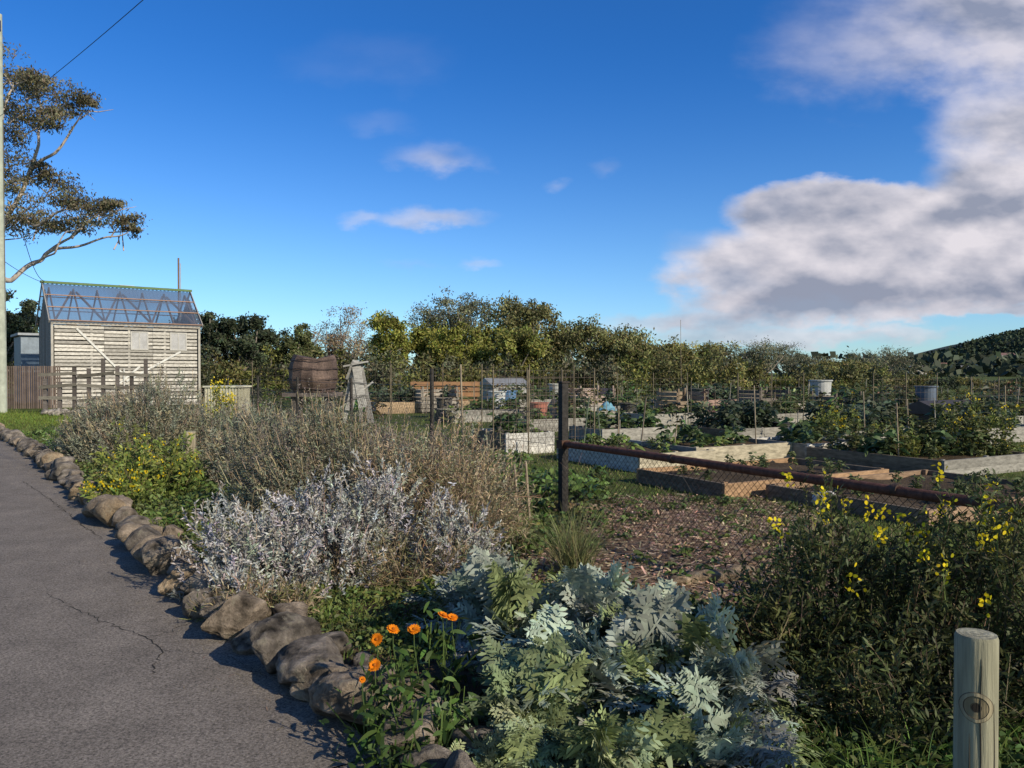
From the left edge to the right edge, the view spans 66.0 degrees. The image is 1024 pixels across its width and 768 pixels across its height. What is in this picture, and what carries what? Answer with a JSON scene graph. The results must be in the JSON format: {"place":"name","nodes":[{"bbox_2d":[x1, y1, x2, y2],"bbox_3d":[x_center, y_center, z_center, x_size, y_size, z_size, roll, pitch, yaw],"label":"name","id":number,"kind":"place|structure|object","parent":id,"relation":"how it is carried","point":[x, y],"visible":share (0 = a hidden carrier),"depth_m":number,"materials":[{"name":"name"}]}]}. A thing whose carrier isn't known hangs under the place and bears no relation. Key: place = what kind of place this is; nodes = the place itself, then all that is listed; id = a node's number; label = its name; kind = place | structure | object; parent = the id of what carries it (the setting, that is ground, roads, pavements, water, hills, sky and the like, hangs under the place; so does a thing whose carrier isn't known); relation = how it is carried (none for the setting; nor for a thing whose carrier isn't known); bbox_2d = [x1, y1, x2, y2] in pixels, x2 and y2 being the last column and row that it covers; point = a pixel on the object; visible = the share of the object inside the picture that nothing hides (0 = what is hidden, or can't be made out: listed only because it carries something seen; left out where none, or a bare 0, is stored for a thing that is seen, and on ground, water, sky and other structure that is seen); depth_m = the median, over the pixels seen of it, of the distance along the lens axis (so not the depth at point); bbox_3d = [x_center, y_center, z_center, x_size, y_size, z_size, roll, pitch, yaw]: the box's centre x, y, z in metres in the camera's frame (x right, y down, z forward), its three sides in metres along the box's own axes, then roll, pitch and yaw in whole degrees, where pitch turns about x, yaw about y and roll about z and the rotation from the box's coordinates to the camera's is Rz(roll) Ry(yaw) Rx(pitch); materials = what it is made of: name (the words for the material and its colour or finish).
{"place":"outdoors","nodes":[
{"label":"outdoors","id":0,"kind":"place"},
{"bbox_2d":[0,440,379,767],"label":"asphalt path","id":1,"kind":"structure","parent":0,"point":[98,677],"depth_m":4.20,"materials":[{"name":"grey asphalt"}]},
{"bbox_2d":[82,459,937,767],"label":"flower border soil","id":2,"kind":"structure","parent":0,"point":[436,671],"depth_m":4.27,"materials":[{"name":"brown soil"}]},
{"bbox_2d":[76,416,209,505],"bbox_3d":[-4.843,0.976,10.472,1.578,1.112,2.899,0,1,-24],"label":"yellow daisy bush","id":3,"kind":"object","parent":2,"relation":"on","point":[115,481],"visible":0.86,"depth_m":9.92,"materials":[{"name":"green plant"}]},
{"bbox_2d":[41,360,260,465],"bbox_3d":[-6.764,0.479,14.345,4.159,1.954,2.635,0,1,12],"label":"lavender bush","id":4,"kind":"object","parent":2,"relation":"on","point":[98,430],"visible":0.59,"depth_m":13.96,"materials":[{"name":"grey plant"}]},
{"bbox_2d":[187,388,303,486],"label":"lavender bush","id":5,"kind":"object","parent":2,"relation":"on","point":[238,424],"visible":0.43,"depth_m":11.26,"materials":[{"name":"grey plant"}]},
{"bbox_2d":[166,444,439,603],"bbox_3d":[-1.544,1.038,6.107,1.372,1.077,2.194,1,1,35],"label":"silver lavender bush","id":6,"kind":"object","parent":2,"relation":"on","point":[287,549],"visible":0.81,"depth_m":5.86,"materials":[{"name":"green plant"}]},
{"bbox_2d":[88,446,543,621],"bbox_3d":[-2.612,1.037,8.843,3.308,1.037,8.140,-1,1,-33],"label":"dry shrub","id":7,"kind":"object","parent":2,"relation":"on","point":[402,576],"visible":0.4,"depth_m":6.33,"materials":[{"name":"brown plant"}]},
{"bbox_2d":[205,378,533,539],"bbox_3d":[-1.568,0.726,8.239,3.781,1.591,2.179,0,1,30],"label":"lavender bush","id":8,"kind":"object","parent":2,"relation":"on","point":[298,459],"visible":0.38,"depth_m":7.88,"materials":[{"name":"grey plant"}]},
{"bbox_2d":[319,601,488,767],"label":"calendula plant","id":9,"kind":"object","parent":2,"relation":"on","point":[373,714],"visible":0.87,"depth_m":3.32,"materials":[{"name":"green plant"}]},
{"bbox_2d":[384,481,510,575],"bbox_3d":[-0.418,1.169,6.258,0.884,0.846,0.844,0,1,25],"label":"silver lavender bush","id":10,"kind":"object","parent":2,"relation":"on","point":[458,529],"visible":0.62,"depth_m":6.14,"materials":[{"name":"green plant"}]},
{"bbox_2d":[401,544,694,685],"bbox_3d":[0.177,1.316,4.464,1.316,0.942,2.139,-1,1,-38],"label":"cardoon plant","id":11,"kind":"object","parent":2,"relation":"on","point":[501,600],"visible":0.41,"depth_m":4.30,"materials":[{"name":"green plant"}]},
{"bbox_2d":[434,585,733,750],"bbox_3d":[0.322,1.399,3.705,1.846,0.939,1.285,0,1,-18],"label":"cardoon plant","id":12,"kind":"object","parent":2,"relation":"on","point":[554,679],"visible":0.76,"depth_m":3.51,"materials":[{"name":"green plant"}]},
{"bbox_2d":[448,592,836,767],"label":"cardoon plant","id":13,"kind":"object","parent":2,"relation":"on","point":[734,688],"visible":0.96,"depth_m":3.10,"materials":[{"name":"green plant"}]},
{"bbox_2d":[953,628,998,767],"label":"timber bollard","id":14,"kind":"object","parent":2,"relation":"on","point":[976,702],"visible":1,"depth_m":2.46,"materials":[{"name":"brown wood"}]},
{"bbox_2d":[0,0,1023,372],"label":"sky","id":15,"kind":"structure","parent":0,"point":[824,176],"materials":[{"name":"blue"}]},
{"bbox_2d":[1,373,1023,767],"bbox_3d":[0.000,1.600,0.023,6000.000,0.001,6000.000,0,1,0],"label":"ground","id":16,"kind":"structure","parent":0,"point":[541,459],"depth_m":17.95,"materials":[{"name":"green plant"}]},
{"bbox_2d":[0,14,6,412],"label":"power pole","id":17,"kind":"object","parent":16,"relation":"on","point":[3,377],"visible":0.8,"depth_m":30.85,"materials":[{"name":"grey wood"}]},
{"bbox_2d":[6,290,39,381],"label":"pine tree","id":18,"kind":"object","parent":16,"relation":"on","point":[16,323],"visible":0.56,"depth_m":50.15,"materials":[{"name":"green plant"}]},
{"bbox_2d":[10,333,39,402],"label":"corrugated outbuilding","id":19,"kind":"structure","parent":16,"relation":"on","point":[26,349],"depth_m":42.30,"materials":[{"name":"paint"}]},
{"bbox_2d":[7,366,59,408],"bbox_3d":[-21.395,0.146,35.181,2.300,1.900,0.050,0,1,-9],"label":"wooden fence","id":20,"kind":"object","parent":16,"relation":"on","point":[25,385],"visible":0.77,"depth_m":35.14,"materials":[{"name":"paint"}]},
{"bbox_2d":[2,35,152,282],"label":"eucalyptus tree","id":21,"kind":"object","parent":16,"relation":"on","point":[32,79],"visible":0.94,"depth_m":42.55,"materials":[{"name":"green plant"}]},
{"bbox_2d":[38,358,151,409],"bbox_3d":[-16.507,0.070,31.309,4.160,2.165,0.195,0,1,-10],"label":"timber rail fence","id":22,"kind":"object","parent":16,"relation":"on","point":[45,386],"visible":0.62,"depth_m":31.20,"materials":[{"name":"grey wood"}]},
{"bbox_2d":[35,280,202,407],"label":"slatted garden shed","id":23,"kind":"structure","parent":16,"relation":"on","point":[80,338],"depth_m":38.12,"materials":[{"name":"paint"}]},
{"bbox_2d":[130,331,186,350],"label":"windows","id":24,"kind":"structure","parent":23,"relation":"in","point":[138,339],"depth_m":38.42,"materials":[{"name":"paint"}]},
{"bbox_2d":[169,309,238,394],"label":"pine tree","id":25,"kind":"object","parent":16,"relation":"on","point":[214,340],"visible":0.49,"depth_m":55.10,"materials":[{"name":"green plant"}]},
{"bbox_2d":[0,408,428,661],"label":"verge grass","id":26,"kind":"structure","parent":16,"relation":"on","point":[19,419],"depth_m":22.08,"materials":[{"name":"green plant"}]},
{"bbox_2d":[202,365,239,426],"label":"yellow daisy bush","id":27,"kind":"object","parent":16,"relation":"on","point":[222,397],"visible":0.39,"depth_m":22.44,"materials":[{"name":"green plant"}]},
{"bbox_2d":[203,385,251,424],"bbox_3d":[-8.802,0.641,24.412,1.200,1.180,0.900,0,1,0],"label":"compost bin","id":28,"kind":"object","parent":16,"relation":"on","point":[232,388],"visible":0.28,"depth_m":24.00,"materials":[{"name":"paint"}]},
{"bbox_2d":[206,311,268,387],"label":"pine tree","id":29,"kind":"object","parent":16,"relation":"on","point":[244,345],"visible":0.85,"depth_m":55.27,"materials":[{"name":"green plant"}]},
{"bbox_2d":[0,423,495,767],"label":"stone edging","id":30,"kind":"object","parent":16,"relation":"on","point":[289,643],"visible":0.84,"depth_m":4.41,"materials":[{"name":"grey stone"}]},
{"bbox_2d":[250,325,294,393],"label":"pine tree","id":31,"kind":"object","parent":16,"relation":"on","point":[267,337],"visible":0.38,"depth_m":59.18,"materials":[{"name":"green plant"}]},
{"bbox_2d":[273,323,326,384],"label":"wattle tree","id":32,"kind":"object","parent":16,"relation":"on","point":[302,338],"visible":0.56,"depth_m":59.46,"materials":[{"name":"green plant"}]},
{"bbox_2d":[282,354,342,421],"bbox_3d":[-6.178,0.165,24.498,1.600,2.170,1.568,0,1,0],"label":"wooden barrel","id":33,"kind":"object","parent":16,"relation":"on","point":[304,369],"visible":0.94,"depth_m":23.91,"materials":[{"name":"wood"}]},
{"bbox_2d":[308,303,371,391],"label":"bare tree","id":34,"kind":"object","parent":16,"relation":"on","point":[332,337],"visible":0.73,"depth_m":63.35,"materials":[{"name":"grey plant"}]},
{"bbox_2d":[341,360,373,422],"bbox_3d":[-4.990,0.241,25.119,0.932,2.042,0.975,-1,1,-36],"label":"timber easel frame","id":35,"kind":"object","parent":16,"relation":"on","point":[356,372],"visible":0.81,"depth_m":24.92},
{"bbox_2d":[363,308,420,393],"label":"wattle tree","id":36,"kind":"object","parent":16,"relation":"on","point":[382,324],"visible":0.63,"depth_m":57.26,"materials":[{"name":"green plant"}]},
{"bbox_2d":[363,400,469,413],"bbox_3d":[-3.915,0.909,32.222,4.001,0.460,1.802,0,1,-29],"label":"raised garden bed","id":37,"kind":"object","parent":16,"relation":"on","point":[409,406],"visible":0.25,"depth_m":30.98,"materials":[{"name":"wood"}]},
{"bbox_2d":[370,383,454,401],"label":"kale plants","id":38,"kind":"object","parent":37,"relation":"on","point":[409,392],"visible":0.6,"depth_m":31.57,"materials":[{"name":"green plant"}]},
{"bbox_2d":[408,319,448,381],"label":"wattle tree","id":39,"kind":"object","parent":16,"relation":"on","point":[418,340],"visible":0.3,"depth_m":59.02,"materials":[{"name":"green plant"}]},
{"bbox_2d":[410,381,479,403],"bbox_3d":[-2.805,0.505,32.861,2.900,1.250,0.700,0,1,0],"label":"timber bench","id":40,"kind":"object","parent":16,"relation":"on","point":[470,394],"visible":0.26,"depth_m":33.04,"materials":[{"name":"paint"}]},
{"bbox_2d":[403,286,491,386],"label":"eucalyptus tree","id":41,"kind":"object","parent":16,"relation":"on","point":[461,309],"visible":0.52,"depth_m":77.03,"materials":[{"name":"green plant"}]},
{"bbox_2d":[425,316,494,391],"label":"wattle tree","id":42,"kind":"object","parent":16,"relation":"on","point":[450,344],"visible":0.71,"depth_m":57.29,"materials":[{"name":"green plant"}]},
{"bbox_2d":[434,407,525,422],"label":"raised garden bed","id":43,"kind":"object","parent":16,"relation":"on","point":[472,413],"visible":0.45,"depth_m":25.58,"materials":[{"name":"wood"}]},
{"bbox_2d":[467,321,508,381],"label":"wattle tree","id":44,"kind":"object","parent":16,"relation":"on","point":[486,341],"visible":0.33,"depth_m":59.38,"materials":[{"name":"green plant"}]},
{"bbox_2d":[472,428,553,454],"bbox_3d":[0.006,1.154,16.168,1.102,0.430,1.502,0,1,-29],"label":"raised garden bed","id":45,"kind":"object","parent":16,"relation":"on","point":[531,441],"visible":0.55,"depth_m":15.56,"materials":[{"name":"wood"}]},
{"bbox_2d":[486,411,542,432],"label":"lettuce plants","id":46,"kind":"object","parent":45,"relation":"on","point":[497,420],"visible":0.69,"depth_m":15.89,"materials":[{"name":"green plant"}]},
{"bbox_2d":[8,337,1023,397],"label":"distant tree belt","id":47,"kind":"object","parent":16,"relation":"on","point":[696,371],"visible":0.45,"depth_m":53.18,"materials":[{"name":"green plant"}]},
{"bbox_2d":[489,323,554,377],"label":"wattle tree","id":48,"kind":"object","parent":16,"relation":"on","point":[529,349],"visible":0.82,"depth_m":55.34,"materials":[{"name":"green plant"}]},
{"bbox_2d":[21,428,1023,767],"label":"border weeds","id":49,"kind":"object","parent":16,"relation":"on","point":[173,510],"visible":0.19,"depth_m":5.35,"materials":[{"name":"green plant"}]},
{"bbox_2d":[477,290,574,360],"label":"eucalyptus tree","id":50,"kind":"object","parent":16,"relation":"on","point":[533,315],"visible":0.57,"depth_m":62.80,"materials":[{"name":"green plant"}]},
{"bbox_2d":[492,370,562,463],"bbox_3d":[0.292,0.578,13.846,1.430,1.653,0.026,0,1,-29],"label":"wire trellis","id":51,"kind":"object","parent":16,"relation":"on","point":[523,395],"visible":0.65,"depth_m":13.80,"materials":[{"name":"metal wire"}]},
{"bbox_2d":[481,364,573,438],"bbox_3d":[0.409,0.435,18.608,2.529,1.803,0.026,0,1,-29],"label":"wire trellis","id":52,"kind":"object","parent":16,"relation":"on","point":[538,370],"visible":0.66,"depth_m":18.60,"materials":[{"name":"grey metal"}]},
{"bbox_2d":[446,447,617,506],"bbox_3d":[0.089,1.339,11.667,2.391,0.479,5.324,0,1,-8],"label":"nasturtium patch","id":53,"kind":"object","parent":16,"relation":"on","point":[551,475],"visible":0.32,"depth_m":9.91,"materials":[{"name":"green plant"}]},
{"bbox_2d":[526,368,594,437],"bbox_3d":[0.998,0.524,15.893,1.630,1.703,0.026,0,1,-29],"label":"wire trellis","id":54,"kind":"object","parent":16,"relation":"on","point":[533,385],"visible":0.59,"depth_m":15.72,"materials":[{"name":"grey metal"}]},
{"bbox_2d":[552,314,661,386],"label":"eucalyptus tree","id":55,"kind":"object","parent":16,"relation":"on","point":[597,340],"visible":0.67,"depth_m":60.77,"materials":[{"name":"green plant"}]},
{"bbox_2d":[200,351,1023,376],"bbox_3d":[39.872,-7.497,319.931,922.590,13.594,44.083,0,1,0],"label":"distant treeline","id":56,"kind":"object","parent":16,"relation":"on","point":[985,364],"visible":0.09,"depth_m":310.96,"materials":[{"name":"green plant"}]},
{"bbox_2d":[569,423,676,440],"bbox_3d":[2.693,1.171,19.174,2.200,0.310,1.400,0,1,-29],"label":"raised garden bed","id":57,"kind":"object","parent":16,"relation":"on","point":[634,433],"visible":0.62,"depth_m":18.63,"materials":[{"name":"wood"}]},
{"bbox_2d":[583,408,661,428],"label":"chard plants","id":58,"kind":"object","parent":57,"relation":"on","point":[651,419],"visible":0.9,"depth_m":19.00,"materials":[{"name":"green plant"}]},
{"bbox_2d":[227,369,1023,637],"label":"chain link fence","id":59,"kind":"object","parent":16,"relation":"on","point":[564,444],"visible":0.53,"depth_m":7.21,"materials":[{"name":"metal"}]},
{"bbox_2d":[596,337,671,391],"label":"eucalyptus tree","id":60,"kind":"object","parent":16,"relation":"on","point":[641,346],"visible":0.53,"depth_m":59.00,"materials":[{"name":"green plant"}]},
{"bbox_2d":[556,439,715,472],"bbox_3d":[2.131,1.245,14.000,1.601,0.310,2.500,0,1,-29],"label":"raised garden bed","id":61,"kind":"object","parent":16,"relation":"on","point":[708,454],"visible":0.34,"depth_m":13.21,"materials":[{"name":"wood"}]},
{"bbox_2d":[579,432,676,452],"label":"lettuce plants","id":62,"kind":"object","parent":61,"relation":"on","point":[596,439],"visible":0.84,"depth_m":14.21,"materials":[{"name":"green plant"}]},
{"bbox_2d":[251,379,1023,423],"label":"vegetable rows","id":63,"kind":"object","parent":16,"relation":"on","point":[986,387],"visible":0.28,"depth_m":28.90,"materials":[{"name":"green plant"}]},
{"bbox_2d":[507,493,850,622],"bbox_3d":[1.650,1.483,7.622,3.591,0.001,5.400,0,1,0],"label":"soil patch","id":64,"kind":"object","parent":16,"relation":"on","point":[638,573],"visible":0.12,"depth_m":7.31,"materials":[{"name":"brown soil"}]},
{"bbox_2d":[507,500,630,575],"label":"tussock grass","id":65,"kind":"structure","parent":64,"relation":"on","point":[571,556],"depth_m":6.17,"materials":[{"name":"green plant"}]},
{"bbox_2d":[515,497,756,585],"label":"edging stones","id":66,"kind":"object","parent":64,"relation":"on","point":[701,575],"visible":0.46,"depth_m":6.00,"materials":[{"name":"grey stone"}]},
{"bbox_2d":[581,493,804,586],"bbox_3d":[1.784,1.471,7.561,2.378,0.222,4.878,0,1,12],"label":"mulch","id":67,"kind":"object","parent":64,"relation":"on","point":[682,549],"visible":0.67,"depth_m":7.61,"materials":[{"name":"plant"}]},
{"bbox_2d":[656,388,706,409],"bbox_3d":[5.979,0.677,27.807,1.360,1.050,1.160,0,1,-29],"label":"compost bay","id":68,"kind":"object","parent":16,"relation":"on","point":[676,396],"visible":0.48,"depth_m":27.76,"materials":[{"name":"grey wood"}]},
{"bbox_2d":[666,340,741,385],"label":"wattle tree","id":69,"kind":"object","parent":16,"relation":"on","point":[686,352],"visible":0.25,"depth_m":63.18,"materials":[{"name":"green plant"}]},
{"bbox_2d":[641,438,791,461],"bbox_3d":[3.759,1.222,14.522,2.302,0.340,1.502,0,1,-29],"label":"raised garden bed","id":70,"kind":"object","parent":16,"relation":"on","point":[772,449],"visible":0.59,"depth_m":14.05,"materials":[{"name":"wood"}]},
{"bbox_2d":[653,419,751,447],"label":"lettuce plants","id":71,"kind":"object","parent":70,"relation":"on","point":[697,437],"visible":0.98,"depth_m":14.49,"materials":[{"name":"green plant"}]},
{"bbox_2d":[425,320,1019,520],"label":"garden stakes","id":72,"kind":"object","parent":16,"relation":"on","point":[527,485],"visible":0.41,"depth_m":15.38,"materials":[{"name":"brown wood"}]},
{"bbox_2d":[680,424,780,437],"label":"raised garden bed","id":73,"kind":"object","parent":16,"relation":"on","point":[761,432],"visible":0.33,"depth_m":18.55,"materials":[{"name":"wood"}]},
{"bbox_2d":[687,399,782,428],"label":"kale plants","id":74,"kind":"object","parent":73,"relation":"on","point":[732,413],"visible":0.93,"depth_m":18.98,"materials":[{"name":"green plant"}]},
{"bbox_2d":[636,457,888,497],"bbox_3d":[3.650,1.331,11.489,3.201,0.210,1.801,0,1,-29],"label":"raised garden bed","id":75,"kind":"object","parent":16,"relation":"on","point":[800,467],"visible":0.48,"depth_m":11.11,"materials":[{"name":"wood"}]},
{"bbox_2d":[674,451,848,480],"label":"herb plants","id":76,"kind":"object","parent":75,"relation":"on","point":[763,462],"visible":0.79,"depth_m":11.58,"materials":[{"name":"green plant"}]},
{"bbox_2d":[738,386,790,403],"bbox_3d":[9.869,0.632,30.922,1.660,1.050,1.260,0,1,-29],"label":"compost bay","id":77,"kind":"object","parent":16,"relation":"on","point":[759,392],"visible":0.32,"depth_m":30.78,"materials":[{"name":"grey wood"}]},
{"bbox_2d":[729,337,804,383],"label":"bare tree","id":78,"kind":"object","parent":16,"relation":"on","point":[766,353],"visible":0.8,"depth_m":74.77,"materials":[{"name":"grey plant"}]},
{"bbox_2d":[772,411,825,423],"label":"raised garden bed","id":79,"kind":"object","parent":16,"relation":"on","point":[792,415],"visible":0.22,"depth_m":24.33,"materials":[{"name":"wood"}]},
{"bbox_2d":[742,394,824,413],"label":"chard plants","id":80,"kind":"object","parent":79,"relation":"on","point":[789,405],"visible":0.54,"depth_m":25.10,"materials":[{"name":"green plant"}]},
{"bbox_2d":[754,436,846,458],"bbox_3d":[5.608,1.219,15.113,1.502,0.330,1.502,0,1,-29],"label":"raised garden bed","id":81,"kind":"object","parent":16,"relation":"on","point":[798,448],"visible":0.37,"depth_m":14.36,"materials":[{"name":"wood"}]},
{"bbox_2d":[776,417,841,443],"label":"chard plants","id":82,"kind":"object","parent":81,"relation":"on","point":[801,430],"visible":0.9,"depth_m":15.03,"materials":[{"name":"green plant"}]},
{"bbox_2d":[766,350,838,378],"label":"bare tree","id":83,"kind":"object","parent":16,"relation":"on","point":[792,362],"visible":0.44,"depth_m":78.84,"materials":[{"name":"grey plant"}]},
{"bbox_2d":[795,358,879,380],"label":"wattle tree","id":84,"kind":"object","parent":16,"relation":"on","point":[833,365],"visible":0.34,"depth_m":71.19,"materials":[{"name":"green plant"}]},
{"bbox_2d":[786,427,909,438],"bbox_3d":[8.189,1.177,18.709,3.002,0.310,1.602,0,1,-29],"label":"raised garden bed","id":85,"kind":"object","parent":16,"relation":"on","point":[855,433],"visible":0.06,"depth_m":17.59,"materials":[{"name":"wood"}]},
{"bbox_2d":[799,399,918,430],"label":"kale plants","id":86,"kind":"object","parent":85,"relation":"on","point":[880,413],"visible":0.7,"depth_m":18.58,"materials":[{"name":"green plant"}]},
{"bbox_2d":[695,462,1023,762],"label":"yellow flowering shrub","id":87,"kind":"object","parent":16,"relation":"on","point":[903,649],"visible":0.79,"depth_m":3.88,"materials":[{"name":"green plant"}]},
{"bbox_2d":[842,345,925,377],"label":"bare tree","id":88,"kind":"object","parent":16,"relation":"on","point":[888,357],"visible":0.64,"depth_m":79.51,"materials":[{"name":"grey plant"}]},
{"bbox_2d":[766,469,1023,526],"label":"raised garden bed","id":89,"kind":"object","parent":16,"relation":"on","point":[905,481],"visible":0.41,"depth_m":9.60,"materials":[{"name":"wood"}]},
{"bbox_2d":[811,468,1023,506],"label":"herb plants","id":90,"kind":"object","parent":89,"relation":"on","point":[1018,481],"visible":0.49,"depth_m":9.81,"materials":[{"name":"green plant"}]},
{"bbox_2d":[805,444,1023,475],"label":"raised garden bed","id":91,"kind":"object","parent":16,"relation":"on","point":[968,464],"visible":0.59,"depth_m":12.61,"materials":[{"name":"wood"}]},
{"bbox_2d":[818,411,1018,459],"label":"chard plants","id":92,"kind":"object","parent":91,"relation":"on","point":[877,443],"visible":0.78,"depth_m":13.16,"materials":[{"name":"green plant"}]},
{"bbox_2d":[807,385,1023,457],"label":"plants","id":93,"kind":"object","parent":16,"relation":"on","point":[913,449],"visible":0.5,"depth_m":13.25,"materials":[{"name":"green plant"}]},
{"bbox_2d":[899,399,982,424],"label":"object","id":94,"kind":"structure","parent":16,"relation":"on","point":[919,409],"depth_m":22.68,"materials":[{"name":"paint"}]},
{"bbox_2d":[904,423,1023,443],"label":"raised garden bed","id":95,"kind":"object","parent":16,"relation":"on","point":[1019,431],"visible":0.09,"depth_m":18.15,"materials":[{"name":"wood"}]},
{"bbox_2d":[925,399,1021,427],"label":"bean plants","id":96,"kind":"object","parent":95,"relation":"on","point":[940,408],"visible":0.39,"depth_m":18.32,"materials":[{"name":"green plant"}]},
{"bbox_2d":[705,702,1023,767],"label":"tussock grass","id":97,"kind":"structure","parent":0,"point":[892,762],"depth_m":3.10,"materials":[{"name":"green plant"}]},
{"bbox_2d":[907,333,1023,374],"bbox_3d":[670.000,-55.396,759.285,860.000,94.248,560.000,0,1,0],"label":"hill","id":98,"kind":"structure","parent":0,"point":[945,347],"depth_m":759.55,"materials":[{"name":"green plant"}]},
{"bbox_2d":[888,327,1023,373],"bbox_3d":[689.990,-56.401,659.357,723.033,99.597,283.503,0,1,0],"label":"hill forest","id":99,"kind":"object","parent":98,"relation":"on","point":[971,347],"visible":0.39,"depth_m":723.57,"materials":[{"name":"green plant"}]},
{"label":"raised garden bed","id":100,"kind":"object","parent":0,"visible":0},
{"bbox_2d":[840,390,910,410],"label":"bean plants","id":101,"kind":"object","parent":100,"relation":"on","point":[879,396],"visible":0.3,"depth_m":24.16,"materials":[{"name":"green plant"}]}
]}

